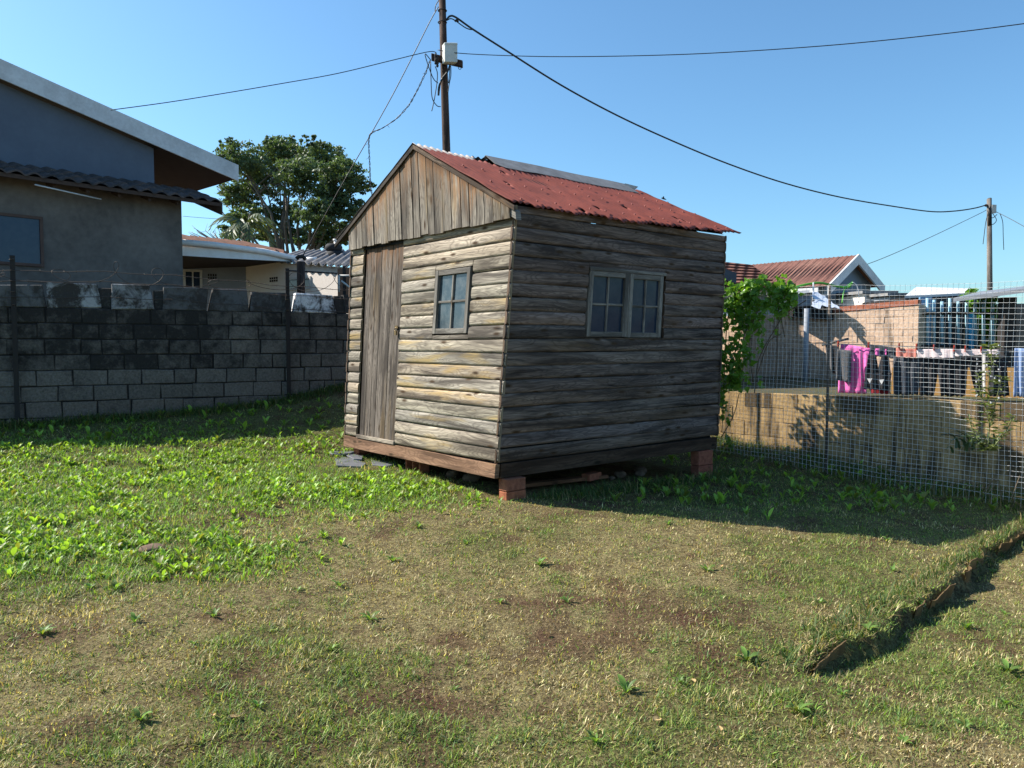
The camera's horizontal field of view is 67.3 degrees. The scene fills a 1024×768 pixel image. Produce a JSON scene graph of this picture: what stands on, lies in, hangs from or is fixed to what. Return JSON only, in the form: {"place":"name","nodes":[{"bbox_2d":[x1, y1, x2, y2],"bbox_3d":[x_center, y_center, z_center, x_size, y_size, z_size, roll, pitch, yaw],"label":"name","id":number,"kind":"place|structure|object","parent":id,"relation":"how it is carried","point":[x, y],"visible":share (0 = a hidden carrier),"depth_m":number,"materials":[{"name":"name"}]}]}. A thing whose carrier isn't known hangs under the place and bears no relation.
{"place":"outdoors","nodes":[
{"label":"outdoors","id":0,"kind":"place"},
{"bbox_2d":[0,380,1023,767],"bbox_3d":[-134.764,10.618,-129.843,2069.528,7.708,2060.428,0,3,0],"label":"ground","id":1,"kind":"structure","parent":0,"point":[384,533],"depth_m":4.10,"materials":[{"name":"plant"}]},
{"bbox_2d":[9,255,19,421],"bbox_3d":[-6.140,-0.496,9.518,0.062,2.173,0.062,0,3,8],"label":"fence post","id":2,"kind":"object","parent":1,"relation":"on","point":[14,338],"visible":0.87,"depth_m":9.50,"materials":[{"name":"black metal"}]},
{"bbox_2d":[37,623,55,633],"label":"weed rosette","id":3,"kind":"object","parent":1,"relation":"on","point":[43,629],"visible":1,"depth_m":3.87,"materials":[{"name":"green plant"}]},
{"bbox_2d":[102,579,127,589],"bbox_3d":[-2.326,1.185,4.501,0.122,0.051,0.136,0,3,8],"label":"weed rosette","id":4,"kind":"object","parent":1,"relation":"on","point":[113,582],"visible":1,"depth_m":4.53,"materials":[{"name":"green plant"}]},
{"bbox_2d":[0,59,238,308],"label":"neighbour house","id":5,"kind":"structure","parent":1,"relation":"on","point":[88,184],"depth_m":14.61,"materials":[{"name":"paint"}]},
{"bbox_2d":[0,212,43,266],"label":"window","id":6,"kind":"structure","parent":5,"relation":"in","point":[21,236],"depth_m":13.58,"materials":[{"name":"blue glass"}]},
{"bbox_2d":[126,612,141,622],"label":"weed rosette","id":7,"kind":"object","parent":1,"relation":"on","point":[133,617],"visible":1,"depth_m":4.02,"materials":[{"name":"green plant"}]},
{"bbox_2d":[129,708,152,722],"bbox_3d":[-1.452,1.303,3.010,0.092,0.038,0.103,-1,3,-13],"label":"weed rosette","id":8,"kind":"object","parent":1,"relation":"on","point":[136,712],"visible":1,"depth_m":3.02,"materials":[{"name":"green plant"}]},
{"bbox_2d":[138,543,165,553],"bbox_3d":[-2.436,1.121,5.208,0.163,0.068,0.134,-1,3,-15],"label":"stone","id":9,"kind":"object","parent":1,"relation":"on","point":[149,547],"visible":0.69,"depth_m":5.17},
{"bbox_2d":[0,282,349,423],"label":"block wall","id":10,"kind":"structure","parent":1,"relation":"on","point":[138,352],"depth_m":10.35,"materials":[{"name":"grey concrete"}]},
{"bbox_2d":[0,261,348,291],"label":"barbed wire coil","id":11,"kind":"object","parent":10,"relation":"on","point":[184,286],"visible":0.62,"depth_m":10.44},
{"bbox_2d":[207,607,220,616],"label":"weed rosette","id":12,"kind":"object","parent":1,"relation":"on","point":[214,613],"visible":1,"depth_m":4.14,"materials":[{"name":"green plant"}]},
{"bbox_2d":[188,224,255,239],"bbox_3d":[-14.849,-4.662,39.812,3.905,7.284,1.610,0,3,0],"label":"bare tree","id":13,"kind":"object","parent":1,"relation":"on","point":[206,236],"visible":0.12,"depth_m":39.27,"materials":[{"name":"brown plant"}]},
{"bbox_2d":[207,213,282,247],"bbox_3d":[-8.908,-3.240,25.837,2.408,4.866,2.108,0,3,0],"label":"palm tree","id":14,"kind":"object","parent":1,"relation":"on","point":[242,228],"visible":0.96,"depth_m":25.55,"materials":[{"name":"green plant"}]},
{"bbox_2d":[248,698,263,706],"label":"weed rosette","id":15,"kind":"object","parent":1,"relation":"on","point":[255,702],"visible":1,"depth_m":3.15,"materials":[{"name":"green plant"}]},
{"bbox_2d":[182,234,348,313],"bbox_3d":[-6.871,-1.850,18.763,5.923,3.797,4.148,-1,3,-15],"label":"bungalow","id":16,"kind":"object","parent":1,"relation":"on","point":[206,259],"visible":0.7,"depth_m":19.15,"materials":[{"name":"grey paint"}]},
{"bbox_2d":[183,269,202,287],"bbox_3d":[-8.348,-2.732,20.119,0.464,0.526,0.147,0,3,-2],"label":"window","id":17,"kind":"structure","parent":16,"relation":"in","point":[189,281],"depth_m":20.10,"materials":[{"name":"beige glass"}]},
{"bbox_2d":[289,276,310,289],"bbox_3d":[-5.272,-2.481,18.981,0.820,0.303,0.691,0,3,0],"label":"window","id":18,"kind":"structure","parent":16,"relation":"in","point":[293,281],"depth_m":19.00,"materials":[{"name":"grey glass"}]},
{"bbox_2d":[285,268,290,397],"bbox_3d":[-3.224,-0.674,11.097,0.062,1.974,0.062,0,3,8],"label":"fence post","id":19,"kind":"object","parent":1,"relation":"on","point":[288,362],"visible":0.87,"depth_m":11.08,"materials":[{"name":"black metal"}]},
{"bbox_2d":[0,270,348,290],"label":"barbed wire","id":20,"kind":"object","parent":19,"relation":"attached to","point":[76,271],"visible":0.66,"depth_m":10.21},
{"bbox_2d":[0,296,348,312],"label":"barbed wire","id":21,"kind":"object","parent":19,"relation":"attached to","point":[185,300],"visible":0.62,"depth_m":10.33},
{"bbox_2d":[213,134,376,265],"bbox_3d":[-8.503,-5.316,29.895,7.225,9.594,6.180,0,3,0],"label":"broadleaf tree","id":22,"kind":"object","parent":1,"relation":"on","point":[285,162],"visible":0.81,"depth_m":28.91,"materials":[{"name":"green plant"}]},
{"bbox_2d":[0,417,595,581],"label":"weed patch","id":23,"kind":"object","parent":1,"relation":"on","point":[129,508],"visible":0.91,"depth_m":6.75,"materials":[{"name":"green plant"}]},
{"bbox_2d":[274,249,357,295],"bbox_3d":[-4.462,-2.040,19.624,3.260,3.490,5.604,0,3,0],"label":"corrugated annex","id":24,"kind":"object","parent":1,"relation":"on","point":[338,261],"visible":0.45,"depth_m":18.57,"materials":[{"name":"black metal"}]},
{"bbox_2d":[295,255,306,292],"bbox_3d":[-4.687,-2.302,17.102,0.257,1.132,0.171,1,3,23],"label":"stay post","id":25,"kind":"object","parent":24,"relation":"attached to","point":[300,270],"visible":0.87,"depth_m":17.04,"materials":[{"name":"black metal"}]},
{"bbox_2d":[325,250,342,255],"bbox_3d":[-4.689,-3.410,20.454,0.540,0.238,0.540,0,3,0],"label":"tyre","id":26,"kind":"object","parent":24,"relation":"on","point":[332,252],"visible":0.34,"depth_m":20.23,"materials":[{"name":"rubber"}]},
{"bbox_2d":[325,243,341,250],"bbox_3d":[-4.739,-3.620,20.443,0.460,0.190,0.460,0,3,0],"label":"tyre","id":27,"kind":"object","parent":26,"relation":"on","point":[329,246],"visible":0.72,"depth_m":20.26,"materials":[{"name":"rubber"}]},
{"bbox_2d":[330,451,354,454],"bbox_3d":[-2.002,0.809,9.062,0.333,0.023,0.299,0,3,0],"label":"paving slate","id":28,"kind":"object","parent":1,"relation":"on","point":[345,452],"visible":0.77,"depth_m":8.97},
{"bbox_2d":[335,457,365,467],"bbox_3d":[-1.793,0.870,8.532,0.313,0.023,0.753,-1,3,-15],"label":"paving slate","id":29,"kind":"object","parent":1,"relation":"on","point":[351,462],"visible":0.86,"depth_m":8.38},
{"bbox_2d":[346,454,363,460],"bbox_3d":[-1.762,0.839,8.805,0.178,0.024,0.412,-1,3,-27],"label":"paving slate","id":30,"kind":"object","parent":1,"relation":"on","point":[354,457],"visible":0.98,"depth_m":8.79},
{"bbox_2d":[354,449,372,454],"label":"brick pier","id":31,"kind":"structure","parent":1,"relation":"on","point":[359,452],"depth_m":8.96,"materials":[{"name":"ceramic"}]},
{"bbox_2d":[359,611,379,619],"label":"weed rosette","id":32,"kind":"object","parent":1,"relation":"on","point":[374,613],"visible":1,"depth_m":4.11,"materials":[{"name":"green plant"}]},
{"bbox_2d":[371,459,395,466],"bbox_3d":[-1.480,0.877,8.506,0.236,0.023,0.569,-2,4,-35],"label":"paving slate","id":33,"kind":"object","parent":1,"relation":"on","point":[389,464],"visible":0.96,"depth_m":8.42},
{"bbox_2d":[405,460,428,472],"bbox_3d":[-1.001,0.864,8.127,0.120,0.162,0.281,-2,4,-40],"label":"hollow brick","id":34,"kind":"object","parent":1,"relation":"on","point":[415,466],"visible":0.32,"depth_m":8.09,"materials":[{"name":"brick"}]},
{"bbox_2d":[425,0,462,151],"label":"utility pole","id":35,"kind":"object","parent":1,"relation":"on","point":[446,57],"visible":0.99,"depth_m":15.59,"materials":[{"name":"wood"}]},
{"bbox_2d":[111,51,436,109],"bbox_3d":[-4.410,-5.843,14.771,6.006,1.668,0.061,-1,3,-16],"label":"overhead cable","id":36,"kind":"object","parent":35,"relation":"attached to","point":[272,85],"visible":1,"depth_m":14.73,"materials":[{"name":"rubber"}]},
{"bbox_2d":[303,7,438,254],"bbox_3d":[-3.078,-5.219,16.344,3.436,4.931,0.042,1,3,21],"label":"overhead cable","id":37,"kind":"object","parent":35,"relation":"attached to","point":[372,130],"visible":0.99,"depth_m":16.27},
{"bbox_2d":[366,61,430,194],"bbox_3d":[-2.358,-5.185,15.872,1.475,2.774,0.046,1,3,17],"label":"dangling cable","id":38,"kind":"object","parent":35,"relation":"hanging from","point":[389,127],"visible":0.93,"depth_m":15.94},
{"bbox_2d":[446,15,985,211],"bbox_3d":[7.302,-6.690,21.618,20.958,2.342,1.055,-2,3,-32],"label":"overhead cable","id":39,"kind":"object","parent":35,"relation":"attached to","point":[496,44],"visible":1,"depth_m":20.09,"materials":[{"name":"rubber"}]},
{"bbox_2d":[439,23,1023,56],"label":"overhead cable","id":40,"kind":"object","parent":35,"relation":"attached to","point":[745,51],"visible":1,"depth_m":13.64,"materials":[{"name":"rubber"}]},
{"bbox_2d":[446,470,458,476],"bbox_3d":[-0.610,0.921,7.889,0.114,0.085,0.151,2,4,39],"label":"stone","id":41,"kind":"object","parent":1,"relation":"on","point":[451,473],"visible":0.94,"depth_m":7.85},
{"bbox_2d":[462,473,480,481],"bbox_3d":[-0.405,0.945,7.739,0.197,0.113,0.147,-1,3,-21],"label":"stone","id":42,"kind":"object","parent":1,"relation":"on","point":[467,477],"visible":0.76,"depth_m":7.68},
{"bbox_2d":[0,397,1023,519],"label":"shade weeds","id":43,"kind":"object","parent":1,"relation":"on","point":[731,481],"visible":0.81,"depth_m":8.30,"materials":[{"name":"green plant"}]},
{"bbox_2d":[334,142,740,478],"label":"wooden shed","id":44,"kind":"structure","parent":1,"relation":"on","point":[509,318],"depth_m":7.67,"materials":[{"name":"brown wood"}]},
{"bbox_2d":[360,243,406,440],"bbox_3d":[-1.440,-0.473,8.448,0.127,2.170,0.896,-2,4,-40],"label":"door","id":45,"kind":"structure","parent":44,"relation":"in","point":[384,268],"depth_m":8.42,"materials":[{"name":"brown wood"}]},
{"bbox_2d":[432,267,473,333],"bbox_3d":[-0.574,-0.796,7.409,0.078,0.620,0.594,-2,4,-40],"label":"window","id":46,"kind":"structure","parent":44,"relation":"in","point":[452,294],"depth_m":7.40,"materials":[{"name":"clear glass"}]},
{"bbox_2d":[584,270,628,336],"bbox_3d":[0.935,-0.783,7.572,0.582,0.638,0.070,-2,4,-40],"label":"window","id":47,"kind":"structure","parent":44,"relation":"in","point":[607,292],"depth_m":7.56,"materials":[{"name":"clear glass"}]},
{"bbox_2d":[625,274,663,337],"bbox_3d":[1.366,-0.801,7.934,0.545,0.644,0.066,-2,4,-40],"label":"window","id":48,"kind":"structure","parent":44,"relation":"in","point":[645,291],"depth_m":7.93,"materials":[{"name":"grey glass"}]},
{"bbox_2d":[526,474,607,487],"bbox_3d":[0.490,0.962,7.641,1.164,0.050,0.100,-2,4,-35],"label":"loose plank","id":49,"kind":"object","parent":1,"relation":"on","point":[556,481],"visible":0.58,"depth_m":7.58,"materials":[{"name":"wood"}]},
{"bbox_2d":[582,471,600,480],"bbox_3d":[0.811,0.939,7.841,0.105,0.070,0.220,2,4,38],"label":"loose brick","id":50,"kind":"object","parent":1,"relation":"on","point":[592,475],"visible":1,"depth_m":7.79,"materials":[{"name":"brick"}]},
{"bbox_2d":[583,729,601,741],"bbox_3d":[0.311,1.348,2.922,0.086,0.044,0.085,2,4,35],"label":"weed rosette","id":51,"kind":"object","parent":1,"relation":"on","point":[593,737],"visible":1,"depth_m":2.94,"materials":[{"name":"green plant"}]},
{"bbox_2d":[614,470,625,477],"bbox_3d":[1.174,0.980,8.346,0.135,0.088,0.108,1,3,24],"label":"stone","id":52,"kind":"object","parent":1,"relation":"on","point":[619,474],"visible":1,"depth_m":8.30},
{"bbox_2d":[615,674,639,693],"bbox_3d":[0.487,1.306,3.335,0.113,0.057,0.111,-1,3,-18],"label":"weed rosette","id":53,"kind":"object","parent":1,"relation":"on","point":[625,685],"visible":1,"depth_m":3.33,"materials":[{"name":"green plant"}]},
{"bbox_2d":[634,470,644,476],"bbox_3d":[1.404,0.985,8.459,0.117,0.072,0.093,1,3,20],"label":"stone","id":54,"kind":"object","parent":1,"relation":"on","point":[640,473],"visible":0.95,"depth_m":8.43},
{"bbox_2d":[633,466,646,472],"bbox_3d":[1.465,0.984,8.775,0.127,0.093,0.168,-2,4,-37],"label":"stone","id":55,"kind":"object","parent":1,"relation":"on","point":[642,468],"visible":0.63,"depth_m":8.73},
{"bbox_2d":[699,564,714,570],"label":"weed rosette","id":56,"kind":"object","parent":1,"relation":"on","point":[709,567],"visible":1,"depth_m":5.01,"materials":[{"name":"green plant"}]},
{"bbox_2d":[724,269,736,291],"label":"outbuilding","id":57,"kind":"structure","parent":1,"relation":"on","point":[730,275],"depth_m":12.43,"materials":[{"name":"stone"}]},
{"bbox_2d":[734,646,759,660],"bbox_3d":[1.113,1.280,3.632,0.129,0.048,0.115,-2,3,-29],"label":"weed rosette","id":58,"kind":"object","parent":1,"relation":"on","point":[746,654],"visible":1,"depth_m":3.64,"materials":[{"name":"green plant"}]},
{"bbox_2d":[785,701,812,712],"bbox_3d":[1.174,1.317,3.132,0.107,0.040,0.128,3,4,42],"label":"weed rosette","id":59,"kind":"object","parent":1,"relation":"on","point":[801,705],"visible":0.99,"depth_m":3.13,"materials":[{"name":"green plant"}]},
{"bbox_2d":[723,254,884,315],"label":"tiled house","id":60,"kind":"structure","parent":1,"relation":"on","point":[847,270],"depth_m":22.11,"materials":[{"name":"red tile"}]},
{"bbox_2d":[836,291,897,306],"bbox_3d":[9.489,-1.290,20.962,0.927,2.455,2.200,0,3,0],"label":"distant hut","id":61,"kind":"object","parent":1,"relation":"on","point":[860,298],"visible":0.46,"depth_m":20.27,"materials":[{"name":"metal"}]},
{"bbox_2d":[712,281,1023,502],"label":"fence","id":62,"kind":"object","parent":1,"relation":"on","point":[828,361],"visible":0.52,"depth_m":8.49,"materials":[{"name":"metal"}]},
{"bbox_2d":[719,273,805,453],"bbox_3d":[2.813,-0.290,9.923,0.344,2.415,2.095,-2,4,-38],"label":"climbing vine","id":63,"kind":"object","parent":62,"relation":"attached to","point":[779,288],"visible":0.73,"depth_m":9.67,"materials":[{"name":"green plant"}]},
{"bbox_2d":[808,338,1013,350],"bbox_3d":[5.123,-0.489,9.559,2.859,0.189,0.078,3,4,42],"label":"washing line","id":64,"kind":"object","parent":62,"relation":"attached to","point":[840,340],"visible":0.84,"depth_m":9.83,"materials":[{"name":"grey metal"}]},
{"bbox_2d":[831,345,838,372],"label":"trousers","id":65,"kind":"object","parent":64,"relation":"hanging from","point":[834,348],"visible":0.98,"depth_m":10.24,"materials":[{"name":"grey fabric"}]},
{"bbox_2d":[836,349,851,382],"bbox_3d":[4.366,-0.236,10.115,0.188,0.441,0.044,2,4,40],"label":"pullover","id":66,"kind":"object","parent":64,"relation":"hanging from","point":[846,362],"visible":0.91,"depth_m":10.10,"materials":[{"name":"fabric"}]},
{"bbox_2d":[838,345,886,393],"bbox_3d":[4.602,-0.198,10.103,0.608,0.665,0.074,3,4,44],"label":"long sleeve top","id":67,"kind":"object","parent":64,"relation":"hanging from","point":[856,379],"visible":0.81,"depth_m":10.14,"materials":[{"name":"fabric"}]},
{"bbox_2d":[863,355,891,390],"bbox_3d":[4.694,-0.145,9.874,0.334,0.462,0.105,3,4,42],"label":"sports top","id":68,"kind":"object","parent":64,"relation":"hanging from","point":[884,384],"visible":0.84,"depth_m":9.88,"materials":[{"name":"black fabric"}]},
{"bbox_2d":[870,344,895,358],"bbox_3d":[4.784,-0.416,9.906,0.351,0.195,0.038,3,4,42],"label":"towel","id":69,"kind":"object","parent":64,"relation":"hanging from","point":[889,351],"visible":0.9,"depth_m":9.90,"materials":[{"name":"grey fabric"}]},
{"bbox_2d":[896,348,915,357],"bbox_3d":[4.954,-0.389,9.662,0.240,0.124,0.030,3,4,42],"label":"towel","id":70,"kind":"object","parent":64,"relation":"hanging from","point":[908,353],"visible":0.95,"depth_m":9.65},
{"bbox_2d":[893,357,921,394],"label":"trousers","id":71,"kind":"object","parent":64,"relation":"hanging from","point":[905,364],"visible":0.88,"depth_m":9.71,"materials":[{"name":"blue fabric"}]},
{"bbox_2d":[919,358,949,395],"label":"trousers","id":72,"kind":"object","parent":64,"relation":"hanging from","point":[942,365],"visible":0.89,"depth_m":9.51,"materials":[{"name":"black fabric"}]},
{"bbox_2d":[916,349,954,357],"bbox_3d":[5.195,-0.371,9.441,0.426,0.114,0.033,3,4,43],"label":"towel","id":73,"kind":"object","parent":64,"relation":"hanging from","point":[931,353],"visible":0.91,"depth_m":9.43,"materials":[{"name":"fabric"}]},
{"bbox_2d":[949,358,982,396],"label":"trousers","id":74,"kind":"object","parent":64,"relation":"hanging from","point":[961,369],"visible":0.8,"depth_m":9.32,"materials":[{"name":"black fabric"}]},
{"bbox_2d":[955,349,998,356],"bbox_3d":[5.525,-0.367,9.149,0.464,0.092,0.024,3,4,43],"label":"towel","id":75,"kind":"object","parent":64,"relation":"hanging from","point":[967,352],"visible":0.79,"depth_m":9.19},
{"bbox_2d":[982,351,985,396],"bbox_3d":[5.576,-0.118,9.089,0.023,0.545,0.054,-2,4,-38],"label":"cloth belt","id":76,"kind":"object","parent":64,"relation":"hanging from","point":[983,368],"visible":0.73,"depth_m":9.08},
{"bbox_2d":[988,355,1009,396],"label":"leggings","id":77,"kind":"object","parent":64,"relation":"hanging from","point":[1002,368],"visible":0.73,"depth_m":9.07,"materials":[{"name":"grey fabric"}]},
{"bbox_2d":[1013,348,1023,396],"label":"jeans","id":78,"kind":"object","parent":64,"relation":"hanging from","point":[1019,372],"visible":0.94,"depth_m":8.87,"materials":[{"name":"fabric"}]},
{"bbox_2d":[941,427,1013,452],"bbox_3d":[4.736,0.577,7.801,0.702,0.258,0.563,2,3,30],"label":"aloe clump","id":79,"kind":"object","parent":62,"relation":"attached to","point":[967,445],"visible":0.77,"depth_m":7.79,"materials":[{"name":"green plant"}]},
{"bbox_2d":[963,343,1018,451],"bbox_3d":[4.737,0.138,7.585,0.238,1.079,0.487,-3,4,-42],"label":"tall weed","id":80,"kind":"object","parent":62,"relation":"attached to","point":[991,422],"visible":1,"depth_m":7.59,"materials":[{"name":"green leaves"},{"name":"green-brown plant stems"}]},
{"bbox_2d":[713,433,1023,510],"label":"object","id":81,"kind":"object","parent":1,"relation":"on","point":[787,455],"visible":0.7,"depth_m":8.34,"materials":[{"name":"plant"}]},
{"bbox_2d":[714,391,1023,493],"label":"block wall","id":82,"kind":"structure","parent":1,"relation":"on","point":[905,430],"depth_m":9.34,"materials":[{"name":"concrete"}]},
{"bbox_2d":[862,622,877,630],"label":"weed rosette","id":83,"kind":"object","parent":1,"relation":"on","point":[868,625],"visible":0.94,"depth_m":4.05,"materials":[{"name":"green plant"}]},
{"bbox_2d":[867,293,907,301],"bbox_3d":[9.568,-1.179,19.966,0.752,2.334,2.200,0,3,0],"label":"distant hut","id":84,"kind":"object","parent":1,"relation":"on","point":[886,296],"visible":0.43,"depth_m":19.03,"materials":[{"name":"grey paint"}]},
{"bbox_2d":[897,733,912,743],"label":"weed rosette","id":85,"kind":"object","parent":1,"relation":"on","point":[905,739],"visible":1,"depth_m":2.88,"materials":[{"name":"green plant"}]},
{"bbox_2d":[811,532,1023,674],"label":"lawn edging","id":86,"kind":"object","parent":1,"relation":"on","point":[838,650],"visible":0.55,"depth_m":4.73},
{"bbox_2d":[951,715,971,729],"bbox_3d":[1.774,1.337,3.023,0.076,0.028,0.090,0,3,10],"label":"weed rosette","id":87,"kind":"object","parent":1,"relation":"on","point":[966,723],"visible":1,"depth_m":3.04,"materials":[{"name":"green plant"}]},
{"bbox_2d":[983,198,1003,289],"bbox_3d":[16.708,-3.161,26.855,0.751,6.600,0.240,0,3,0],"label":"utility pole","id":88,"kind":"object","parent":1,"relation":"on","point":[991,209],"visible":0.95,"depth_m":26.71,"materials":[{"name":"brown wood"}]},
{"bbox_2d":[868,210,985,263],"bbox_3d":[12.740,-4.567,24.356,8.952,2.735,0.151,-2,3,-34],"label":"overhead cable","id":89,"kind":"object","parent":88,"relation":"attached to","point":[925,239],"visible":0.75,"depth_m":24.76,"materials":[{"name":"rubber"}]},
{"bbox_2d":[995,658,1021,671],"bbox_3d":[2.347,1.337,3.630,0.120,0.045,0.107,0,3,-8],"label":"weed rosette","id":90,"kind":"object","parent":1,"relation":"on","point":[1007,665],"visible":0.95,"depth_m":3.64,"materials":[{"name":"green plant"}]},
{"bbox_3d":[-7.526,-0.488,8.764,0.062,2.379,0.068,0,3,0],"label":"fence post","id":91,"kind":"object","parent":1,"relation":"on","visible":0},
{"bbox_2d":[0,280,340,298],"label":"barbed wire","id":92,"kind":"object","parent":91,"relation":"attached to","point":[238,290],"visible":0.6,"depth_m":10.26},
{"bbox_2d":[0,0,1023,303],"label":"sky","id":93,"kind":"structure","parent":0,"point":[935,122],"materials":[{"name":"blue"}]},
{"bbox_2d":[499,476,525,500],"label":"brick pier","id":94,"kind":"structure","parent":0,"point":[510,488],"depth_m":6.90,"materials":[{"name":"brick"}]},
{"bbox_2d":[691,449,712,476],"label":"brick pier","id":95,"kind":"structure","parent":0,"point":[701,460],"depth_m":8.70,"materials":[{"name":"brick"}]},
{"bbox_2d":[721,376,1023,402],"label":"neighbour yard","id":96,"kind":"structure","parent":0,"point":[783,385],"depth_m":11.47,"materials":[{"name":"concrete"}]},
{"bbox_2d":[803,308,809,381],"bbox_3d":[4.927,-0.609,12.886,0.083,1.312,0.083,1,3,22],"label":"downpipe","id":97,"kind":"object","parent":96,"relation":"on","point":[806,341],"visible":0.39,"depth_m":12.85,"materials":[{"name":"grey paint"}]},
{"bbox_2d":[722,299,975,380],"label":"brick building","id":98,"kind":"structure","parent":96,"relation":"on","point":[902,336],"depth_m":13.47,"materials":[{"name":"ceramic"}]},
{"bbox_2d":[788,305,833,319],"bbox_3d":[5.537,-1.306,13.936,0.800,0.324,0.900,-2,4,-40],"label":"dark crate","id":99,"kind":"object","parent":98,"relation":"on","point":[822,312],"visible":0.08,"depth_m":13.57,"materials":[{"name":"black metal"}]},
{"bbox_2d":[785,296,811,307],"bbox_3d":[5.012,-1.457,13.694,0.613,0.199,0.275,1,3,23],"label":"grey box","id":100,"kind":"object","parent":99,"relation":"on","point":[808,303],"visible":0.4,"depth_m":13.49,"materials":[{"name":"paint"}]},
{"bbox_2d":[796,282,852,302],"bbox_3d":[5.643,-1.652,13.807,1.397,0.423,0.309,-1,3,-17],"label":"green rope","id":101,"kind":"object","parent":99,"relation":"on","point":[837,286],"visible":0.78,"depth_m":13.92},
{"bbox_2d":[811,291,838,308],"bbox_3d":[5.353,-1.460,13.329,0.470,0.343,0.540,0,3,0],"label":"plastic sheet","id":102,"kind":"object","parent":98,"relation":"on","point":[821,301],"visible":0.86,"depth_m":13.27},
{"bbox_2d":[869,389,890,393],"bbox_3d":[4.751,0.096,9.943,0.269,0.070,0.034,3,4,42],"label":"red cloth","id":103,"kind":"object","parent":96,"relation":"on","point":[880,391],"visible":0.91,"depth_m":9.95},
{"bbox_2d":[862,287,966,303],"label":"white roofed shed","id":104,"kind":"structure","parent":96,"relation":"on","point":[941,292],"depth_m":16.73,"materials":[{"name":"paint"}]},
{"bbox_2d":[891,368,1023,397],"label":"ochre panel","id":105,"kind":"object","parent":96,"relation":"on","point":[969,385],"visible":0.22,"depth_m":9.81,"materials":[{"name":"paint"}]},
{"bbox_2d":[919,286,1023,367],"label":"barred veranda","id":106,"kind":"object","parent":96,"relation":"on","point":[948,332],"visible":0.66,"depth_m":12.44,"materials":[{"name":"blue paint"}]},
{"bbox_2d":[919,297,931,348],"bbox_3d":[6.784,-0.684,12.657,0.194,1.486,0.050,0,3,0],"label":"blue door","id":107,"kind":"structure","parent":106,"relation":"in","point":[923,302],"depth_m":12.61,"materials":[{"name":"paint"}]},
{"bbox_2d":[960,288,998,348],"bbox_3d":[8.282,-0.797,13.618,0.854,1.815,0.779,0,3,0],"label":"garden bush","id":108,"kind":"object","parent":96,"relation":"on","point":[988,300],"visible":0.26,"depth_m":13.44,"materials":[{"name":"green plant"}]},
{"bbox_2d":[976,304,1023,348],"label":"back wall","id":109,"kind":"structure","parent":96,"relation":"on","point":[1019,327],"depth_m":14.88,"materials":[{"name":"paint"}]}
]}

